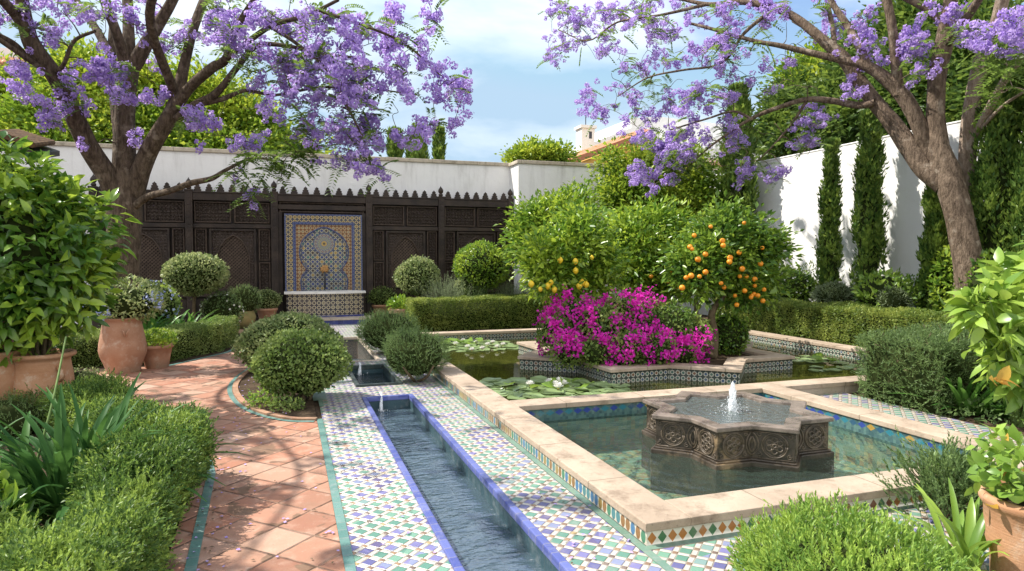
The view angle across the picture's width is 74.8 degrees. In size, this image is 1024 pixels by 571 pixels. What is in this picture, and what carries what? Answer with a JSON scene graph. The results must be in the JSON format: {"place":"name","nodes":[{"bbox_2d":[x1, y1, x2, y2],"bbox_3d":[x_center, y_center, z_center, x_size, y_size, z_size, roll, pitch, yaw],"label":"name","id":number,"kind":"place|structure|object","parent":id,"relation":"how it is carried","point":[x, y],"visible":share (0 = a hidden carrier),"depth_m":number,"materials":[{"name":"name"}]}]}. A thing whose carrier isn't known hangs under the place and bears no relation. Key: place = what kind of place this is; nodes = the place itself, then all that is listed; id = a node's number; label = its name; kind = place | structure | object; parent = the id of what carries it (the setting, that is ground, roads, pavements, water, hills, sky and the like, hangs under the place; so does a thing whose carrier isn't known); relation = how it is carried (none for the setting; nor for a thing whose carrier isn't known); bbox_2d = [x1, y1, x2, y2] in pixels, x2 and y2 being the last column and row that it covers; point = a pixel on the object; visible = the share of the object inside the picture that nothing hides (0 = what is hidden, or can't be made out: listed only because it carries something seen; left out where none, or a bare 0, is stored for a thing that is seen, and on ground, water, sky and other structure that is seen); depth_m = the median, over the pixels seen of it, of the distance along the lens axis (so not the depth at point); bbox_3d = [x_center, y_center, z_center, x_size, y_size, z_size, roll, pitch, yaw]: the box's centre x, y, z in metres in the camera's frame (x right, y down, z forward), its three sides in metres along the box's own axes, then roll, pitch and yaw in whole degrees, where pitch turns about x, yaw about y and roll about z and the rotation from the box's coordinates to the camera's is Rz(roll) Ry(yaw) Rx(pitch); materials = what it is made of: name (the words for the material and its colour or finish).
{"place":"outdoors","nodes":[
{"label":"outdoors","id":0,"kind":"place"},
{"bbox_2d":[141,279,182,326],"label":"blue flowered bush","id":1,"kind":"object","parent":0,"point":[172,306],"visible":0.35,"depth_m":12.31,"materials":[{"name":"green plant"}]},
{"bbox_2d":[96,351,344,570],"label":"path","id":2,"kind":"structure","parent":0,"point":[297,540],"depth_m":4.76,"materials":[{"name":"tile"}]},
{"bbox_2d":[98,316,146,373],"bbox_3d":[-5.597,0.855,9.634,0.620,0.800,0.633,-1,2,-19],"label":"clay urn","id":3,"kind":"object","parent":2,"relation":"on","point":[122,345],"visible":0.8,"depth_m":9.41,"materials":[{"name":"ceramic"}]},
{"bbox_2d":[95,273,169,323],"bbox_3d":[-5.545,0.200,9.627,1.146,0.744,0.926,-1,2,-19],"label":"plumbago","id":4,"kind":"object","parent":3,"relation":"in","point":[135,302],"visible":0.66,"depth_m":9.52,"materials":[{"name":"green plant"}]},
{"bbox_2d":[144,342,173,368],"bbox_3d":[-5.322,1.059,10.036,0.468,0.360,0.472,-1,2,-19],"label":"clay pot","id":5,"kind":"object","parent":2,"relation":"on","point":[157,357],"visible":0.72,"depth_m":9.89,"materials":[{"name":"ceramic"}]},
{"bbox_2d":[144,322,178,348],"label":"potted herb","id":6,"kind":"object","parent":5,"relation":"in","point":[155,335],"visible":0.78,"depth_m":9.98,"materials":[{"name":"green plant"}]},
{"bbox_2d":[184,460,215,570],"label":"path border","id":7,"kind":"object","parent":2,"relation":"on","point":[195,546],"visible":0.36,"depth_m":4.08,"materials":[{"name":"tile"}]},
{"bbox_2d":[0,313,1023,568],"bbox_3d":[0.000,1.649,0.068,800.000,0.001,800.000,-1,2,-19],"label":"ground","id":8,"kind":"structure","parent":0,"point":[704,317],"depth_m":7.07,"materials":[{"name":"soil"}]},
{"bbox_2d":[0,348,20,399],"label":"clay pot","id":9,"kind":"object","parent":8,"relation":"on","point":[6,378],"visible":0.4,"depth_m":6.55,"materials":[{"name":"orange ceramic"}]},
{"bbox_2d":[0,459,42,525],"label":"broad leaved plant","id":10,"kind":"object","parent":8,"relation":"on","point":[12,494],"visible":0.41,"depth_m":3.69,"materials":[{"name":"green plant"}]},
{"bbox_2d":[0,387,48,439],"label":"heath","id":11,"kind":"object","parent":8,"relation":"on","point":[10,413],"visible":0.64,"depth_m":6.14,"materials":[{"name":"green plant"}]},
{"bbox_2d":[0,129,59,157],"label":"tiled canopy","id":12,"kind":"object","parent":8,"relation":"on","point":[40,142],"visible":0.71,"depth_m":12.17,"materials":[{"name":"tile"}]},
{"bbox_2d":[8,348,76,403],"bbox_3d":[-4.818,1.024,6.869,0.618,0.690,0.622,-1,2,-19],"label":"clay pot","id":13,"kind":"object","parent":8,"relation":"on","point":[31,371],"visible":0.49,"depth_m":6.64,"materials":[{"name":"orange ceramic"}]},
{"bbox_2d":[0,131,141,367],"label":"glossy shrub","id":14,"kind":"object","parent":13,"relation":"in","point":[52,260],"visible":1,"depth_m":6.57,"materials":[{"name":"green plant"}]},
{"bbox_2d":[0,378,101,433],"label":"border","id":15,"kind":"object","parent":8,"relation":"on","point":[37,399],"visible":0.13,"depth_m":6.43,"materials":[{"name":"green plant"}]},
{"bbox_2d":[0,30,209,145],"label":"tree","id":16,"kind":"object","parent":8,"relation":"on","point":[15,114],"visible":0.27,"depth_m":18.31,"materials":[{"name":"green plant"}]},
{"bbox_2d":[0,367,228,570],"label":"clipped hedge","id":17,"kind":"object","parent":8,"relation":"on","point":[100,527],"visible":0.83,"depth_m":3.55,"materials":[{"name":"green plant"}]},
{"bbox_2d":[12,315,239,367],"bbox_3d":[-6.128,0.914,11.170,1.889,0.598,4.470,1,3,32],"label":"clipped hedge","id":18,"kind":"object","parent":8,"relation":"on","point":[216,334],"visible":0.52,"depth_m":11.18,"materials":[{"name":"green plant"}]},
{"bbox_2d":[0,336,253,529],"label":"agapanthus","id":19,"kind":"object","parent":8,"relation":"on","point":[58,450],"visible":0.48,"depth_m":4.23,"materials":[{"name":"green plant"}]},
{"bbox_2d":[155,309,218,329],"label":"agapanthus","id":20,"kind":"object","parent":8,"relation":"on","point":[191,318],"visible":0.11,"depth_m":12.23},
{"bbox_2d":[160,250,230,320],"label":"topiary tree","id":21,"kind":"object","parent":8,"relation":"on","point":[195,274],"visible":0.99,"depth_m":13.79,"materials":[{"name":"green plant"}]},
{"bbox_2d":[198,290,246,324],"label":"white hydrangea","id":22,"kind":"object","parent":8,"relation":"on","point":[225,303],"visible":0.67,"depth_m":14.20,"materials":[{"name":"green plant"}]},
{"bbox_2d":[0,0,472,323],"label":"jacaranda","id":23,"kind":"object","parent":8,"relation":"on","point":[127,170],"visible":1,"depth_m":10.25,"materials":[{"name":"purple plant"}]},
{"bbox_2d":[135,53,349,153],"bbox_3d":[-8.283,-3.270,20.046,6.632,8.215,5.435,0,2,7],"label":"tree","id":24,"kind":"object","parent":8,"relation":"on","point":[236,117],"visible":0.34,"depth_m":19.66,"materials":[{"name":"green plant"}]},
{"bbox_2d":[238,310,255,328],"bbox_3d":[-6.323,0.771,15.803,0.542,0.460,0.538,-1,2,-19],"label":"mossy pot","id":25,"kind":"object","parent":8,"relation":"on","point":[249,317],"visible":0.36,"depth_m":15.63,"materials":[{"name":"ceramic"}]},
{"bbox_2d":[228,284,265,312],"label":"dark fern","id":26,"kind":"object","parent":25,"relation":"in","point":[248,296],"visible":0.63,"depth_m":15.60,"materials":[{"name":"green plant"}]},
{"bbox_2d":[1,141,508,326],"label":"garden wall","id":27,"kind":"structure","parent":8,"relation":"on","point":[173,166],"depth_m":17.77,"materials":[{"name":"paint"}]},
{"bbox_2d":[256,307,277,319],"bbox_3d":[-6.037,0.763,16.507,0.508,0.420,0.512,-1,2,-19],"label":"clay pot","id":28,"kind":"object","parent":8,"relation":"on","point":[269,312],"visible":0.62,"depth_m":16.32,"materials":[{"name":"ceramic"}]},
{"bbox_2d":[256,288,282,308],"bbox_3d":[-6.045,0.326,16.480,0.794,0.567,0.718,-1,2,-19],"label":"box ball","id":29,"kind":"object","parent":28,"relation":"on","point":[272,300],"visible":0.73,"depth_m":16.32,"materials":[{"name":"green plant"}]},
{"bbox_2d":[227,368,313,421],"bbox_3d":[-3.144,1.278,8.655,0.983,0.001,4.494,-1,2,-19],"label":"path border","id":30,"kind":"object","parent":8,"relation":"on","point":[232,397],"visible":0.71,"depth_m":7.45,"materials":[{"name":"tile"}]},
{"bbox_2d":[232,368,317,420],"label":"bed kerb","id":31,"kind":"structure","parent":8,"relation":"on","point":[238,396],"depth_m":7.19,"materials":[{"name":"stone"}]},
{"bbox_2d":[238,372,315,416],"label":"bed soil","id":32,"kind":"structure","parent":8,"relation":"on","point":[308,410],"depth_m":7.67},
{"bbox_2d":[243,383,279,408],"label":"ground herb","id":33,"kind":"object","parent":32,"relation":"on","point":[257,399],"visible":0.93,"depth_m":7.27,"materials":[{"name":"green plant"}]},
{"bbox_2d":[267,394,306,412],"bbox_3d":[-2.408,1.266,7.149,0.417,0.209,0.311,-1,2,-19],"label":"greenery","id":34,"kind":"object","parent":32,"relation":"on","point":[294,406],"visible":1,"depth_m":7.12,"materials":[{"name":"green plant"}]},
{"bbox_2d":[230,309,347,368],"bbox_3d":[-3.230,0.781,9.764,1.654,0.911,1.444,-1,2,-19],"label":"clipped bush","id":35,"kind":"object","parent":32,"relation":"on","point":[246,344],"visible":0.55,"depth_m":9.41,"materials":[{"name":"green plant"}]},
{"bbox_2d":[245,324,354,399],"bbox_3d":[-2.434,0.898,7.718,1.199,0.892,1.144,-1,2,-19],"label":"clipped bush","id":36,"kind":"object","parent":32,"relation":"on","point":[304,364],"visible":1,"depth_m":7.41,"materials":[{"name":"green plant"}]},
{"bbox_2d":[87,174,513,327],"bbox_3d":[-4.979,-0.892,17.571,10.580,3.640,0.275,-1,2,-19],"label":"wooden screen","id":37,"kind":"object","parent":8,"relation":"on","point":[440,230],"visible":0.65,"depth_m":17.27,"materials":[{"name":"brown wood"}]},
{"bbox_2d":[284,214,365,316],"bbox_3d":[-4.814,-0.448,17.225,2.000,2.780,0.930,-1,2,-19],"label":"wall fountain","id":38,"kind":"object","parent":8,"relation":"on","point":[323,256],"depth_m":17.30,"materials":[{"name":"tile"}]},
{"bbox_2d":[317,419,355,570],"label":"path border","id":39,"kind":"object","parent":8,"relation":"on","point":[348,558],"visible":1,"depth_m":4.40,"materials":[{"name":"tile"}]},
{"bbox_2d":[319,315,371,324],"bbox_3d":[-4.638,0.884,16.769,2.370,0.155,0.750,-1,2,-19],"label":"stone step","id":40,"kind":"object","parent":8,"relation":"on","point":[343,320],"visible":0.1,"depth_m":16.59,"materials":[{"name":"tile"}]},
{"bbox_2d":[372,305,390,316],"bbox_3d":[-3.545,0.706,18.118,0.578,0.400,0.583,-1,2,-19],"label":"clay pot","id":41,"kind":"object","parent":8,"relation":"on","point":[379,306],"visible":0.41,"depth_m":17.88,"materials":[{"name":"orange ceramic"}]},
{"bbox_2d":[365,285,396,304],"bbox_3d":[-3.525,0.267,18.085,0.916,0.583,0.886,-1,2,-19],"label":"box ball","id":42,"kind":"object","parent":41,"relation":"on","point":[380,296],"visible":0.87,"depth_m":17.84,"materials":[{"name":"green plant"}]},
{"bbox_2d":[385,125,404,157],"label":"cypress","id":43,"kind":"object","parent":8,"relation":"on","point":[394,150],"visible":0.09,"depth_m":43.18,"materials":[{"name":"green plant"}]},
{"bbox_2d":[392,254,440,297],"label":"topiary tree","id":44,"kind":"object","parent":8,"relation":"on","point":[410,272],"visible":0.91,"depth_m":16.19,"materials":[{"name":"green plant"}]},
{"bbox_2d":[431,125,447,159],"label":"cypress","id":45,"kind":"object","parent":8,"relation":"on","point":[438,151],"visible":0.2,"depth_m":45.20,"materials":[{"name":"green plant"}]},
{"bbox_2d":[413,271,485,297],"bbox_3d":[-1.329,0.310,16.318,2.150,1.353,1.828,-1,2,-19],"label":"rosemary","id":46,"kind":"object","parent":8,"relation":"on","point":[445,287],"visible":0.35,"depth_m":15.95,"materials":[{"name":"green plant"}]},
{"bbox_2d":[452,238,511,292],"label":"topiary tree","id":47,"kind":"object","parent":8,"relation":"on","point":[481,265],"visible":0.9,"depth_m":16.24,"materials":[{"name":"green plant"}]},
{"bbox_2d":[405,293,614,331],"bbox_3d":[0.026,0.606,15.978,5.135,0.843,0.888,-1,2,-19],"label":"clipped hedge","id":48,"kind":"object","parent":8,"relation":"on","point":[496,311],"visible":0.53,"depth_m":15.40,"materials":[{"name":"green plant"}]},
{"bbox_2d":[494,134,586,162],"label":"tree","id":49,"kind":"object","parent":8,"relation":"on","point":[532,148],"visible":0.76,"depth_m":27.22,"materials":[{"name":"green plant"}]},
{"bbox_2d":[492,175,612,300],"bbox_3d":[1.284,-0.799,15.730,3.625,3.613,2.240,-1,2,-19],"label":"citrus tree","id":50,"kind":"object","parent":8,"relation":"on","point":[540,208],"visible":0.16,"depth_m":15.42,"materials":[{"name":"green plant"}]},
{"bbox_2d":[508,160,682,309],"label":"garden wall","id":51,"kind":"structure","parent":8,"relation":"on","point":[527,178],"depth_m":18.97,"materials":[{"name":"paint"}]},
{"bbox_2d":[579,127,725,299],"bbox_3d":[3.945,-1.692,17.804,4.598,5.231,3.119,-1,2,-19],"label":"citrus tree","id":52,"kind":"object","parent":8,"relation":"on","point":[614,187],"visible":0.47,"depth_m":17.29,"materials":[{"name":"green plant"}]},
{"bbox_2d":[715,81,759,225],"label":"cypress","id":53,"kind":"object","parent":8,"relation":"on","point":[749,194],"visible":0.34,"depth_m":16.77,"materials":[{"name":"green plant"}]},
{"bbox_2d":[536,0,1023,290],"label":"jacaranda","id":54,"kind":"object","parent":8,"relation":"on","point":[924,148],"visible":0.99,"depth_m":12.15,"materials":[{"name":"purple plant"}]},
{"bbox_2d":[751,58,829,161],"bbox_3d":[8.818,-3.193,20.799,3.722,7.996,4.363,1,2,12],"label":"tree","id":55,"kind":"object","parent":8,"relation":"on","point":[765,125],"visible":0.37,"depth_m":20.34,"materials":[{"name":"green plant"}]},
{"bbox_2d":[768,267,817,304],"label":"white flowered shrub","id":56,"kind":"object","parent":8,"relation":"on","point":[803,285],"visible":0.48,"depth_m":14.45,"materials":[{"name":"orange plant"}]},
{"bbox_2d":[759,27,833,93],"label":"tree","id":57,"kind":"object","parent":8,"relation":"on","point":[809,60],"visible":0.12,"depth_m":21.15,"materials":[{"name":"green plant"}]},
{"bbox_2d":[812,136,845,285],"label":"cypress","id":58,"kind":"object","parent":8,"relation":"on","point":[829,253],"visible":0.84,"depth_m":14.07,"materials":[{"name":"green plant"}]},
{"bbox_2d":[808,279,857,304],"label":"grey lavender","id":59,"kind":"object","parent":8,"relation":"on","point":[828,292],"visible":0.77,"depth_m":13.18,"materials":[{"name":"green plant"}]},
{"bbox_2d":[714,297,964,347],"bbox_3d":[6.397,0.755,11.472,0.898,0.919,8.952,-1,2,-19],"label":"clipped hedge","id":60,"kind":"object","parent":8,"relation":"on","point":[839,322],"visible":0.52,"depth_m":12.29,"materials":[{"name":"green plant"}]},
{"bbox_2d":[787,0,904,149],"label":"tree","id":61,"kind":"object","parent":8,"relation":"on","point":[826,84],"visible":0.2,"depth_m":17.52,"materials":[{"name":"green plant"}]},
{"bbox_2d":[683,120,1021,314],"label":"garden wall","id":62,"kind":"structure","parent":8,"relation":"on","point":[796,200],"depth_m":14.51,"materials":[{"name":"paint"}]},
{"bbox_2d":[848,109,892,311],"bbox_3d":[7.028,-1.190,13.229,0.731,4.590,0.785,0,2,4],"label":"cypress","id":63,"kind":"object","parent":8,"relation":"on","point":[868,229],"visible":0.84,"depth_m":13.05,"materials":[{"name":"green plant"}]},
{"bbox_2d":[850,267,914,306],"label":"yellow green shrub","id":64,"kind":"object","parent":8,"relation":"on","point":[867,289],"visible":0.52,"depth_m":12.27,"materials":[{"name":"green plant"}]},
{"bbox_2d":[875,283,913,314],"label":"grey lavender","id":65,"kind":"object","parent":8,"relation":"on","point":[893,297],"visible":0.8,"depth_m":11.84,"materials":[{"name":"green plant"}]},
{"bbox_2d":[840,0,973,136],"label":"tree","id":66,"kind":"object","parent":8,"relation":"on","point":[901,8],"visible":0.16,"depth_m":15.86,"materials":[{"name":"green plant"}]},
{"bbox_2d":[850,320,999,418],"bbox_3d":[5.089,0.903,7.687,2.082,1.001,1.404,-1,2,-19],"label":"clipped hedge","id":67,"kind":"object","parent":8,"relation":"on","point":[921,364],"visible":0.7,"depth_m":7.30,"materials":[{"name":"green plant"}]},
{"bbox_2d":[913,184,952,320],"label":"cypress","id":68,"kind":"object","parent":8,"relation":"on","point":[935,237],"visible":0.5,"depth_m":11.73,"materials":[{"name":"green plant"}]},
{"bbox_2d":[925,245,954,312],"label":"leafy shrub","id":69,"kind":"object","parent":8,"relation":"on","point":[936,281],"visible":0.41,"depth_m":11.38,"materials":[{"name":"green plant"}]},
{"bbox_2d":[897,371,1005,416],"bbox_3d":[4.853,1.032,7.147,1.373,0.641,1.437,-1,2,-19],"label":"agapanthus","id":70,"kind":"object","parent":8,"relation":"on","point":[961,394],"visible":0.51,"depth_m":6.91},
{"bbox_2d":[886,0,1023,122],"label":"tree","id":71,"kind":"object","parent":8,"relation":"on","point":[955,87],"visible":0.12,"depth_m":13.68,"materials":[{"name":"green plant"}]},
{"bbox_2d":[937,234,1023,426],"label":"leaved shrub","id":72,"kind":"object","parent":8,"relation":"on","point":[999,351],"visible":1,"depth_m":6.23,"materials":[{"name":"green plant"}]},
{"bbox_2d":[942,386,1023,425],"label":"ground plants","id":73,"kind":"object","parent":8,"relation":"on","point":[967,410],"visible":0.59,"depth_m":6.74,"materials":[{"name":"green plant"}]},
{"bbox_2d":[953,0,1023,296],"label":"slender tree","id":74,"kind":"object","parent":8,"relation":"on","point":[972,101],"visible":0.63,"depth_m":10.64,"materials":[{"name":"green plant"}]},
{"bbox_2d":[968,15,1023,259],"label":"cypress","id":75,"kind":"object","parent":8,"relation":"on","point":[993,188],"visible":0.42,"depth_m":10.51,"materials":[{"name":"green plant"}]},
{"bbox_2d":[1002,68,1023,254],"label":"cypress","id":76,"kind":"object","parent":8,"relation":"on","point":[1017,202],"visible":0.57,"depth_m":10.18,"materials":[{"name":"green plant"}]},
{"bbox_2d":[0,0,1023,400],"label":"sky","id":77,"kind":"structure","parent":0,"point":[503,46],"materials":[{"name":"blue"}]},
{"bbox_2d":[571,129,650,163],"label":"ochre house","id":78,"kind":"structure","parent":0,"point":[583,153],"depth_m":34.79,"materials":[{"name":"tile"}]},
{"bbox_2d":[422,328,867,419],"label":"lily pond","id":79,"kind":"structure","parent":0,"point":[471,391],"depth_m":8.10,"materials":[{"name":"stone"}]},
{"bbox_2d":[517,340,794,383],"bbox_3d":[2.187,1.295,11.032,4.208,0.525,4.208,0,2,0],"label":"star planter","id":80,"kind":"object","parent":79,"relation":"in","point":[725,368],"visible":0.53,"depth_m":9.43,"materials":[{"name":"tile"}]},
{"bbox_2d":[500,185,637,311],"bbox_3d":[0.918,-0.243,10.688,1.976,2.717,1.998,1,3,22],"label":"citrus tree","id":81,"kind":"object","parent":80,"relation":"on","point":[565,250],"visible":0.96,"depth_m":10.51,"materials":[{"name":"green plant"}]},
{"bbox_2d":[532,284,716,371],"bbox_3d":[1.667,0.586,9.853,2.771,1.215,1.620,0,2,7],"label":"bougainvillea","id":82,"kind":"object","parent":80,"relation":"on","point":[634,331],"visible":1,"depth_m":9.67,"materials":[{"name":"purple plant"}]},
{"bbox_2d":[597,190,708,308],"bbox_3d":[2.525,-0.344,12.030,2.691,2.803,2.163,-1,2,-19],"label":"citrus tree","id":83,"kind":"object","parent":80,"relation":"on","point":[641,228],"visible":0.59,"depth_m":11.74,"materials":[{"name":"green plant"}]},
{"bbox_2d":[651,189,804,358],"bbox_3d":[3.430,-0.209,10.608,2.698,2.674,1.686,-1,2,-19],"label":"citrus tree","id":84,"kind":"object","parent":80,"relation":"on","point":[736,256],"visible":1,"depth_m":10.32,"materials":[{"name":"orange plant"}]},
{"bbox_2d":[705,311,750,355],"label":"dark shrub","id":85,"kind":"object","parent":80,"relation":"on","point":[734,338],"visible":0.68,"depth_m":10.59,"materials":[{"name":"green plant"}]},
{"bbox_2d":[569,116,722,155],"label":"white house","id":86,"kind":"structure","parent":0,"point":[583,141],"depth_m":45.16,"materials":[{"name":"paint"}]},
{"bbox_2d":[442,338,866,400],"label":"pond water","id":87,"kind":"structure","parent":0,"point":[491,363],"depth_m":9.95,"materials":[{"name":"liquid"}]},
{"bbox_2d":[319,324,1023,570],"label":"mosaic paving","id":88,"kind":"structure","parent":0,"point":[418,545],"depth_m":4.62,"materials":[{"name":"tile"}]},
{"bbox_2d":[342,337,380,361],"bbox_3d":[-2.909,1.347,12.196,0.600,0.447,3.350,-1,2,-19],"label":"water channel","id":89,"kind":"object","parent":88,"relation":"on","point":[357,351],"visible":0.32,"depth_m":12.61,"materials":[{"name":"grey stone"}]},
{"bbox_2d":[346,362,402,386],"bbox_3d":[-1.965,1.437,9.389,0.600,0.498,1.685,-1,2,-19],"label":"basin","id":90,"kind":"object","parent":88,"relation":"on","point":[365,375],"visible":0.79,"depth_m":10.01,"materials":[{"name":"liquid"}]},
{"bbox_2d":[353,307,422,352],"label":"clipped bush","id":91,"kind":"object","parent":88,"relation":"on","point":[373,329],"visible":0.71,"depth_m":11.28,"materials":[{"name":"green plant"}]},
{"bbox_2d":[186,377,632,570],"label":"leaf litter","id":92,"kind":"object","parent":88,"relation":"on","point":[363,476],"visible":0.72,"depth_m":4.55,"materials":[{"name":"purple plant"}]},
{"bbox_2d":[380,325,453,381],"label":"clipped bush","id":93,"kind":"object","parent":88,"relation":"on","point":[411,353],"visible":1,"depth_m":8.71,"materials":[{"name":"green plant"}]},
{"bbox_2d":[362,392,575,570],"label":"water channel","id":94,"kind":"object","parent":88,"relation":"on","point":[477,519],"visible":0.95,"depth_m":5.22,"materials":[{"name":"blue ceramic"}]},
{"bbox_2d":[430,374,926,570],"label":"paving border","id":95,"kind":"object","parent":88,"relation":"on","point":[657,559],"visible":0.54,"depth_m":4.29,"materials":[{"name":"green ceramic"}]},
{"bbox_2d":[482,382,1023,551],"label":"fountain pool","id":96,"kind":"structure","parent":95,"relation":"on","point":[626,498],"depth_m":5.56,"materials":[{"name":"stone"}]},
{"bbox_2d":[543,413,918,493],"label":"pool water","id":97,"kind":"structure","parent":96,"relation":"in","point":[705,465],"depth_m":5.90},
{"bbox_2d":[641,382,833,495],"bbox_3d":[1.992,1.315,6.057,1.540,0.895,1.540,-2,3,-41],"label":"star fountain","id":98,"kind":"object","parent":96,"relation":"in","point":[719,434],"visible":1,"depth_m":5.65,"materials":[{"name":"stone"}]},
{"bbox_2d":[723,488,980,570],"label":"rosemary bush","id":99,"kind":"object","parent":88,"relation":"on","point":[827,543],"visible":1,"depth_m":2.96,"materials":[{"name":"green plant"}]},
{"bbox_2d":[860,478,1008,570],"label":"strap leaf plant","id":100,"kind":"object","parent":88,"relation":"on","point":[966,537],"visible":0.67,"depth_m":3.54,"materials":[{"name":"plant"}]},
{"bbox_2d":[868,424,1022,521],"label":"rosemary","id":101,"kind":"object","parent":88,"relation":"on","point":[928,474],"visible":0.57,"depth_m":4.13,"materials":[{"name":"green plant"}]},
{"bbox_2d":[978,480,1023,570],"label":"clay pot","id":102,"kind":"object","parent":88,"relation":"on","point":[1004,522],"visible":0.74,"depth_m":3.28,"materials":[{"name":"orange ceramic"}]},
{"bbox_2d":[964,419,1023,508],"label":"potted shrub","id":103,"kind":"object","parent":102,"relation":"on","point":[1006,469],"visible":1,"depth_m":3.33,"materials":[{"name":"green plant"}]},
{"bbox_2d":[955,247,1012,305],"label":"leafy shrub","id":104,"kind":"object","parent":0,"point":[973,282],"visible":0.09,"depth_m":10.31,"materials":[{"name":"green plant"}]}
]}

